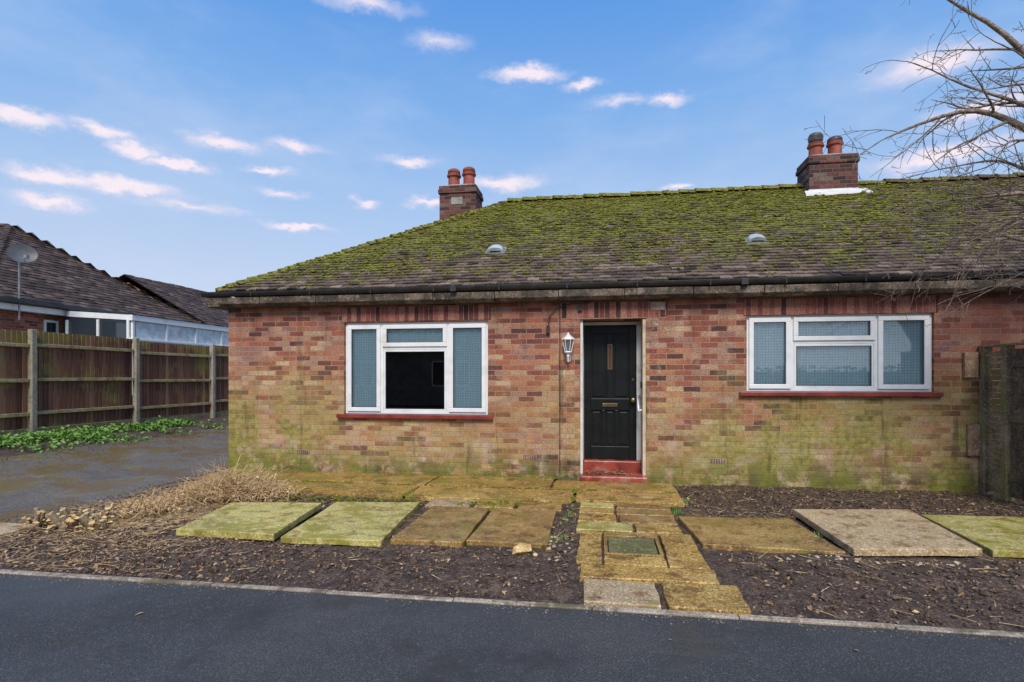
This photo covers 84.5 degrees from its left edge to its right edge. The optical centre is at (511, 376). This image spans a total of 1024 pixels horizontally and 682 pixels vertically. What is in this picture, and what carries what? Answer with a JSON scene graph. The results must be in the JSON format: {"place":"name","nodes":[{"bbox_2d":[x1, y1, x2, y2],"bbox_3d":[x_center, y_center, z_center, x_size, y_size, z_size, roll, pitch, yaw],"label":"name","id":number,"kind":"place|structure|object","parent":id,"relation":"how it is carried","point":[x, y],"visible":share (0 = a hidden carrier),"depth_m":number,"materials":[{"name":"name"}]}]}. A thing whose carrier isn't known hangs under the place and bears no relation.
{"place":"outdoors","nodes":[
{"label":"outdoors","id":0,"kind":"place"},
{"bbox_2d":[0,427,228,522],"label":"driveway","id":1,"kind":"structure","parent":0,"point":[54,480],"depth_m":8.54,"materials":[{"name":"grey asphalt"}]},
{"bbox_2d":[0,522,38,536],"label":"paving slab","id":2,"kind":"structure","parent":1,"relation":"on","point":[7,529],"depth_m":5.44,"materials":[{"name":"grey concrete"}]},
{"bbox_2d":[1,431,227,522],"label":"driveway debris","id":3,"kind":"object","parent":1,"relation":"on","point":[163,484],"visible":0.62,"depth_m":7.91,"materials":[{"name":"brown plant"}]},
{"bbox_2d":[6,405,228,430],"bbox_3d":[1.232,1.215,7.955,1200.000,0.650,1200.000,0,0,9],"label":"ground","id":4,"kind":"structure","parent":0,"point":[109,421],"depth_m":14.20,"materials":[{"name":"soil"}]},
{"bbox_2d":[0,223,203,411],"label":"neighbour bungalow","id":5,"kind":"object","parent":4,"relation":"on","point":[56,284],"visible":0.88,"depth_m":16.23,"materials":[{"name":"tile"}]},
{"bbox_2d":[7,244,37,319],"bbox_3d":[-11.934,-2.337,13.761,0.491,1.853,0.431,0,0,-3],"label":"satellite dish","id":6,"kind":"object","parent":5,"relation":"attached to","point":[23,253],"visible":1,"depth_m":13.82,"materials":[{"name":"grey metal"}]},
{"bbox_2d":[43,320,58,332],"bbox_3d":[-12.336,-0.960,15.064,0.050,1.100,0.400,0,0,9],"label":"window frame","id":7,"kind":"structure","parent":5,"relation":"in","point":[44,321],"depth_m":15.06,"materials":[{"name":"white plastic"}]},
{"bbox_2d":[46,322,55,332],"bbox_3d":[-12.335,-0.960,15.064,0.008,0.980,0.280,0,0,9],"label":"window glass","id":8,"kind":"structure","parent":5,"relation":"in","point":[50,327],"depth_m":15.05,"materials":[{"name":"grey glass"}]},
{"bbox_2d":[0,329,228,438],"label":"wooden fence","id":9,"kind":"object","parent":4,"relation":"on","point":[80,380],"visible":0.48,"depth_m":12.64,"materials":[{"name":"wood"}]},
{"bbox_2d":[0,416,228,457],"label":"soil strip","id":10,"kind":"object","parent":4,"relation":"on","point":[6,452],"visible":0.23,"depth_m":11.78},
{"bbox_2d":[0,415,227,452],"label":"weeds","id":11,"kind":"object","parent":10,"relation":"on","point":[94,433],"visible":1,"depth_m":10.93,"materials":[{"name":"green plant"}]},
{"bbox_2d":[64,310,228,401],"bbox_3d":[-10.477,-0.460,18.769,2.150,2.700,7.610,0,0,9],"label":"lean to conservatory","id":12,"kind":"object","parent":4,"relation":"on","point":[157,330],"visible":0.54,"depth_m":15.41,"materials":[{"name":"white paint"}]},
{"bbox_2d":[119,274,232,326],"bbox_3d":[-14.183,-1.384,26.026,7.452,5.148,9.000,0,0,9],"label":"bungalow","id":13,"kind":"object","parent":4,"relation":"on","point":[189,301],"visible":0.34,"depth_m":22.53,"materials":[{"name":"tile"}]},
{"bbox_2d":[0,477,1023,631],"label":"soil bed","id":14,"kind":"object","parent":4,"relation":"on","point":[723,567],"visible":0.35,"depth_m":4.38,"materials":[{"name":"brown soil"}]},
{"bbox_2d":[22,507,50,526],"bbox_3d":[-4.709,1.420,5.642,0.314,0.211,0.322,0,0,-38],"label":"cut shrub stump","id":15,"kind":"object","parent":14,"relation":"on","point":[39,516],"visible":0.82,"depth_m":5.59,"materials":[{"name":"brown wood"}]},
{"bbox_2d":[43,507,79,524],"bbox_3d":[-4.525,1.426,5.688,0.325,0.198,0.361,0,0,35],"label":"cut shrub stump","id":16,"kind":"object","parent":14,"relation":"on","point":[64,511],"visible":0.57,"depth_m":5.70,"materials":[{"name":"brown wood"}]},
{"bbox_2d":[43,511,82,529],"bbox_3d":[-4.361,1.419,5.543,0.284,0.225,0.360,0,0,31],"label":"cut shrub stump","id":17,"kind":"object","parent":14,"relation":"on","point":[62,522],"visible":0.79,"depth_m":5.49,"materials":[{"name":"brown wood"}]},
{"bbox_2d":[75,512,113,527],"bbox_3d":[-4.173,1.424,5.638,0.316,0.200,0.361,0,0,-36],"label":"cut shrub stump","id":18,"kind":"object","parent":14,"relation":"on","point":[87,514],"visible":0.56,"depth_m":5.53,"materials":[{"name":"brown wood"}]},
{"bbox_2d":[78,507,119,526],"bbox_3d":[-4.187,1.418,5.723,0.314,0.213,0.361,0,0,41],"label":"cut shrub stump","id":19,"kind":"object","parent":14,"relation":"on","point":[92,511],"visible":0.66,"depth_m":5.68,"materials":[{"name":"brown wood"}]},
{"bbox_2d":[78,514,131,531],"bbox_3d":[-4.001,1.428,5.516,0.443,0.208,0.334,0,0,9],"label":"cut shrub stump","id":20,"kind":"object","parent":14,"relation":"on","point":[90,524],"visible":0.88,"depth_m":5.41,"materials":[{"name":"brown wood"}]},
{"bbox_2d":[79,484,223,517],"bbox_3d":[-3.927,1.358,6.185,1.216,0.231,1.190,0,0,42],"label":"dead plant clump","id":21,"kind":"object","parent":14,"relation":"on","point":[160,505],"visible":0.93,"depth_m":6.09,"materials":[{"name":"beige plant"}]},
{"bbox_2d":[148,455,305,510],"bbox_3d":[-3.445,1.206,6.856,1.928,0.548,1.582,0,0,-16],"label":"dead plant clump","id":22,"kind":"object","parent":14,"relation":"on","point":[221,488],"visible":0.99,"depth_m":6.68,"materials":[{"name":"beige plant"}]},
{"bbox_2d":[176,502,320,540],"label":"paving slab","id":23,"kind":"structure","parent":14,"relation":"on","point":[272,521],"depth_m":5.51,"materials":[{"name":"concrete"}]},
{"bbox_2d":[281,502,419,546],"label":"paving slab","id":24,"kind":"structure","parent":14,"relation":"on","point":[376,524],"depth_m":5.45,"materials":[{"name":"concrete"}]},
{"bbox_2d":[391,506,488,547],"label":"paving slab","id":25,"kind":"structure","parent":14,"relation":"on","point":[455,526],"depth_m":5.37,"materials":[{"name":"brown concrete"}]},
{"bbox_2d":[203,469,684,506],"bbox_3d":[-1.227,1.472,7.575,6.690,0.074,1.490,0,0,9],"label":"concrete apron","id":26,"kind":"object","parent":14,"relation":"on","point":[614,493],"visible":0.8,"depth_m":7.29,"materials":[{"name":"brown concrete"}]},
{"bbox_2d":[425,498,475,507],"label":"paving slab","id":27,"kind":"structure","parent":14,"relation":"on","point":[443,502],"depth_m":6.47,"materials":[{"name":"grey concrete"}]},
{"bbox_2d":[230,468,676,507],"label":"moss patches","id":28,"kind":"object","parent":14,"relation":"on","point":[573,499],"visible":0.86,"depth_m":6.82,"materials":[{"name":"green plant"}]},
{"bbox_2d":[474,500,516,510],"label":"paving slab","id":29,"kind":"structure","parent":14,"relation":"on","point":[490,507],"depth_m":6.33,"materials":[{"name":"stone"}]},
{"bbox_2d":[466,508,556,548],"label":"paving slab","id":30,"kind":"structure","parent":14,"relation":"on","point":[508,527],"depth_m":5.34,"materials":[{"name":"brown concrete"}]},
{"bbox_2d":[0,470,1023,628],"bbox_3d":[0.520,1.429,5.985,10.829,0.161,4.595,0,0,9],"label":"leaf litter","id":31,"kind":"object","parent":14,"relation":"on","point":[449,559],"visible":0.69,"depth_m":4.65,"materials":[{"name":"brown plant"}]},
{"bbox_2d":[0,481,1023,626],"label":"twig litter","id":32,"kind":"object","parent":14,"relation":"on","point":[199,505],"visible":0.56,"depth_m":5.32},
{"bbox_2d":[234,467,825,540],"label":"grass tufts","id":33,"kind":"object","parent":14,"relation":"on","point":[675,511],"visible":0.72,"depth_m":6.11,"materials":[{"name":"green plant"}]},
{"bbox_2d":[512,543,550,556],"bbox_3d":[0.166,1.446,4.703,0.337,0.100,0.152,0,0,-2],"label":"broken stone","id":34,"kind":"object","parent":14,"relation":"on","point":[521,548],"visible":0.95,"depth_m":4.67,"materials":[{"name":"beige stone"}]},
{"bbox_2d":[517,501,561,512],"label":"paving slab","id":35,"kind":"structure","parent":14,"relation":"on","point":[545,506],"depth_m":6.28,"materials":[{"name":"stone"}]},
{"bbox_2d":[604,534,663,557],"bbox_3d":[1.036,1.477,4.859,0.480,0.066,0.560,0,0,9],"label":"drain cover","id":36,"kind":"object","parent":14,"relation":"on","point":[640,546],"visible":0.8,"depth_m":4.83,"materials":[{"name":"green metal"}]},
{"bbox_2d":[576,502,750,614],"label":"garden path","id":37,"kind":"structure","parent":14,"relation":"on","point":[624,582],"depth_m":4.26,"materials":[{"name":"brown stone"}]},
{"bbox_2d":[678,516,844,555],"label":"paving slab","id":38,"kind":"structure","parent":14,"relation":"on","point":[784,535],"depth_m":5.13,"materials":[{"name":"brown stone"}]},
{"bbox_2d":[514,526,1017,578],"bbox_3d":[2.183,1.478,4.555,4.174,0.061,1.464,0,0,9],"label":"stone rubble","id":39,"kind":"object","parent":14,"relation":"on","point":[838,556],"visible":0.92,"depth_m":4.52,"materials":[{"name":"beige stone"}]},
{"bbox_2d":[793,509,981,555],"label":"paving slab","id":40,"kind":"structure","parent":14,"relation":"on","point":[880,532],"depth_m":5.09,"materials":[{"name":"beige concrete"}]},
{"bbox_2d":[804,0,1023,330],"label":"bare tree","id":41,"kind":"object","parent":14,"relation":"on","point":[1018,49],"visible":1,"depth_m":5.57,"materials":[{"name":"brown plant"}]},
{"bbox_2d":[921,515,1023,557],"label":"paving slab","id":42,"kind":"structure","parent":14,"relation":"on","point":[999,539],"depth_m":5.24,"materials":[{"name":"green stone"}]},
{"bbox_2d":[978,342,1023,501],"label":"side fence","id":43,"kind":"object","parent":14,"relation":"on","point":[1008,359],"visible":1,"depth_m":6.78,"materials":[{"name":"brown wood"}]},
{"bbox_2d":[0,569,1023,637],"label":"kerb edging","id":44,"kind":"object","parent":4,"relation":"on","point":[659,612],"visible":0.44,"depth_m":3.64,"materials":[{"name":"concrete"}]},
{"bbox_2d":[229,289,1023,493],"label":"walls","id":45,"kind":"structure","parent":4,"relation":"on","point":[287,382],"depth_m":7.79,"materials":[{"name":"brick"}]},
{"bbox_2d":[336,414,492,419],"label":"sill","id":46,"kind":"structure","parent":45,"relation":"attached to","point":[432,416],"depth_m":8.30,"materials":[{"name":"red paint"}]},
{"bbox_2d":[346,321,487,414],"bbox_3d":[-1.434,-0.130,8.449,2.214,1.374,0.070,0,0,9],"label":"casement window","id":47,"kind":"structure","parent":45,"relation":"attached to","point":[382,411],"depth_m":8.39,"materials":[{"name":"white plastic"}]},
{"bbox_2d":[352,328,461,408],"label":"gaskets","id":48,"kind":"object","parent":47,"relation":"attached to","point":[385,363],"visible":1,"depth_m":8.48,"materials":[{"name":"black rubber"}]},
{"bbox_2d":[347,323,485,412],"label":"sashes","id":49,"kind":"object","parent":47,"relation":"attached to","point":[378,359],"visible":1,"depth_m":8.41,"materials":[{"name":"white plastic"}]},
{"bbox_2d":[353,328,481,407],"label":"curtains","id":50,"kind":"object","parent":47,"relation":"attached to","point":[467,367],"visible":0.61,"depth_m":8.44,"materials":[{"name":"fabric"}]},
{"bbox_2d":[296,450,725,463],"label":"air bricks","id":51,"kind":"object","parent":45,"relation":"attached to","point":[524,456],"visible":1,"depth_m":8.10,"materials":[{"name":"brown brick"}]},
{"bbox_2d":[297,450,724,462],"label":"air brick holes","id":52,"kind":"object","parent":51,"relation":"attached to","point":[535,458],"visible":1,"depth_m":8.09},
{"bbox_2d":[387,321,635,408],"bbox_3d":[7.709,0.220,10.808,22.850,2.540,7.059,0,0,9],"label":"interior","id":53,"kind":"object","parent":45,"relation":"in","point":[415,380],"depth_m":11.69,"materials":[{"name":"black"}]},
{"bbox_2d":[562,332,574,362],"bbox_3d":[0.793,-0.412,7.904,0.163,0.426,0.204,0,0,39],"label":"wall lantern","id":54,"kind":"object","parent":45,"relation":"attached to","point":[568,347],"depth_m":7.88,"materials":[{"name":"white plastic"}]},
{"bbox_2d":[546,302,591,473],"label":"cables","id":55,"kind":"object","parent":45,"relation":"attached to","point":[548,326],"visible":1,"depth_m":8.03,"materials":[{"name":"black plastic"}]},
{"bbox_2d":[580,320,640,473],"bbox_3d":[1.434,0.341,8.172,0.866,2.299,0.430,0,0,9],"label":"frame","id":56,"kind":"object","parent":45,"relation":"attached to","point":[638,381],"visible":0.88,"depth_m":8.22,"materials":[{"name":"white paint"}]},
{"bbox_2d":[584,325,635,459],"bbox_3d":[1.450,0.227,8.336,0.763,1.977,0.050,0,0,9],"label":"leaf","id":57,"kind":"object","parent":56,"relation":"attached to","point":[609,432],"visible":1,"depth_m":8.32,"materials":[{"name":"black paint"}]},
{"bbox_2d":[602,403,617,406],"bbox_3d":[1.445,0.415,8.305,0.220,0.050,0.011,0,0,9],"label":"letter plate","id":58,"kind":"object","parent":57,"relation":"attached to","point":[609,404],"visible":1,"depth_m":8.30,"materials":[{"name":"gold metal"}]},
{"bbox_2d":[580,459,647,482],"bbox_3d":[1.444,1.380,8.050,0.920,0.320,0.623,0,0,9],"label":"door step","id":59,"kind":"object","parent":45,"relation":"attached to","point":[633,467],"depth_m":8.12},
{"bbox_2d":[591,471,625,474],"bbox_3d":[1.378,1.368,8.054,0.500,0.012,0.200,0,0,9],"label":"door mat","id":60,"kind":"object","parent":59,"relation":"attached to","point":[603,472],"depth_m":8.02,"materials":[{"name":"red"}]},
{"bbox_2d":[560,318,667,483],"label":"door piers","id":61,"kind":"object","parent":45,"relation":"attached to","point":[656,404],"depth_m":7.84,"materials":[{"name":"brown brick"}]},
{"bbox_2d":[205,279,1023,310],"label":"eaves concrete","id":62,"kind":"object","parent":45,"relation":"attached to","point":[799,290],"visible":0.88,"depth_m":7.72,"materials":[{"name":"grey concrete"}]},
{"bbox_2d":[200,271,1023,297],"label":"gutter","id":63,"kind":"object","parent":62,"relation":"on","point":[739,281],"visible":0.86,"depth_m":7.68,"materials":[{"name":"black plastic"}]},
{"bbox_2d":[215,172,1023,296],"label":"roof","id":64,"kind":"structure","parent":45,"relation":"on","point":[583,261],"depth_m":9.01,"materials":[{"name":"tile"}]},
{"bbox_2d":[438,166,483,219],"bbox_3d":[-1.090,-3.600,12.109,0.830,1.780,0.710,0,0,9],"label":"chimney","id":65,"kind":"object","parent":64,"relation":"on","point":[469,192],"visible":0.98,"depth_m":11.81,"materials":[{"name":"brick"}]},
{"bbox_2d":[451,197,462,204],"bbox_3d":[-1.152,-3.685,11.777,0.240,0.150,0.014,0,0,9],"label":"chimney patch","id":66,"kind":"object","parent":65,"relation":"attached to","point":[456,200],"visible":1,"depth_m":11.77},
{"bbox_2d":[485,244,506,253],"bbox_3d":[-0.259,-2.086,9.307,0.320,0.212,0.298,0,0,9],"label":"roof vent","id":67,"kind":"object","parent":64,"relation":"attached to","point":[495,249],"visible":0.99,"depth_m":9.19,"materials":[{"name":"white plastic"}]},
{"bbox_2d":[217,173,1023,290],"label":"roof moss","id":68,"kind":"object","parent":64,"relation":"on","point":[650,231],"visible":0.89,"depth_m":9.85,"materials":[{"name":"green plant"}]},
{"bbox_2d":[744,234,768,243],"bbox_3d":[3.780,-2.117,8.732,0.320,0.212,0.298,0,0,9],"label":"roof vent","id":69,"kind":"object","parent":64,"relation":"attached to","point":[759,238],"visible":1,"depth_m":8.61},
{"bbox_2d":[795,132,872,195],"bbox_3d":[6.161,-3.990,10.908,1.158,1.560,0.845,0,0,9],"label":"chimney","id":70,"kind":"object","parent":64,"relation":"on","point":[832,172],"visible":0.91,"depth_m":10.67,"materials":[{"name":"brick"}]},
{"bbox_2d":[342,295,937,321],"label":"soldier courses","id":71,"kind":"object","parent":45,"relation":"attached to","point":[752,307],"visible":1,"depth_m":7.85,"materials":[{"name":"brick"}]},
{"bbox_2d":[641,319,645,474],"bbox_3d":[1.878,0.341,8.068,0.043,2.299,0.420,0,0,9],"label":"reveal","id":72,"kind":"object","parent":45,"relation":"attached to","point":[643,397],"visible":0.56,"depth_m":7.86,"materials":[{"name":"beige paint"}]},
{"bbox_2d":[637,393,641,411],"bbox_3d":[1.820,0.368,8.051,0.062,0.263,0.278,0,0,9],"label":"grab rail","id":73,"kind":"object","parent":72,"relation":"attached to","point":[638,394],"visible":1,"depth_m":8.05,"materials":[{"name":"white plastic"}]},
{"bbox_2d":[650,302,664,325],"bbox_3d":[2.019,-0.875,7.814,0.200,0.330,0.010,0,0,9],"label":"mortar patch","id":74,"kind":"object","parent":45,"relation":"attached to","point":[657,306],"visible":1,"depth_m":7.81,"materials":[{"name":"beige concrete"}]},
{"bbox_2d":[747,313,931,391],"bbox_3d":[4.342,-0.320,7.555,2.304,1.034,0.070,0,0,9],"label":"casement window","id":75,"kind":"structure","parent":45,"relation":"attached to","point":[875,388],"depth_m":7.51,"materials":[{"name":"white plastic"}]},
{"bbox_2d":[754,321,921,384],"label":"curtains","id":76,"kind":"object","parent":75,"relation":"attached to","point":[902,358],"visible":0.62,"depth_m":7.57,"materials":[{"name":"white fabric"}]},
{"bbox_2d":[749,315,929,388],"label":"sashes","id":77,"kind":"object","parent":75,"relation":"attached to","point":[871,336],"visible":1,"depth_m":7.50,"materials":[{"name":"white plastic"}]},
{"bbox_2d":[757,320,923,385],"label":"gaskets","id":78,"kind":"object","parent":75,"relation":"attached to","point":[852,335],"visible":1,"depth_m":7.49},
{"bbox_2d":[739,391,943,396],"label":"sill","id":79,"kind":"structure","parent":45,"relation":"attached to","point":[890,394],"depth_m":7.39,"materials":[{"name":"red paint"}]},
{"bbox_2d":[963,353,979,455],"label":"timber blocks","id":80,"kind":"structure","parent":45,"relation":"attached to","point":[970,365],"depth_m":7.19,"materials":[{"name":"wood"}]},
{"bbox_2d":[0,573,1023,681],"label":"road","id":81,"kind":"structure","parent":0,"point":[67,631],"depth_m":3.13,"materials":[{"name":"grey asphalt"}]},
{"bbox_2d":[0,573,1019,644],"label":"road grit","id":82,"kind":"object","parent":81,"relation":"on","point":[665,615],"visible":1,"depth_m":3.56,"materials":[{"name":"grey gravel"}]},
{"bbox_2d":[0,0,1023,297],"label":"sky","id":83,"kind":"structure","parent":0,"point":[203,145],"materials":[{"name":"blue"}]},
{"bbox_3d":[1.445,-0.295,8.307,0.068,0.370,0.008,0,0,9],"label":"front door","id":84,"kind":"object","parent":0,"visible":0},
{"bbox_2d":[608,345,611,368],"bbox_3d":[1.446,-0.295,8.309,0.048,0.350,0.004,0,0,9],"label":"slot glass","id":85,"kind":"object","parent":84,"relation":"attached to","point":[609,356],"visible":1,"depth_m":8.31,"materials":[{"name":"brown glass"}]}
]}

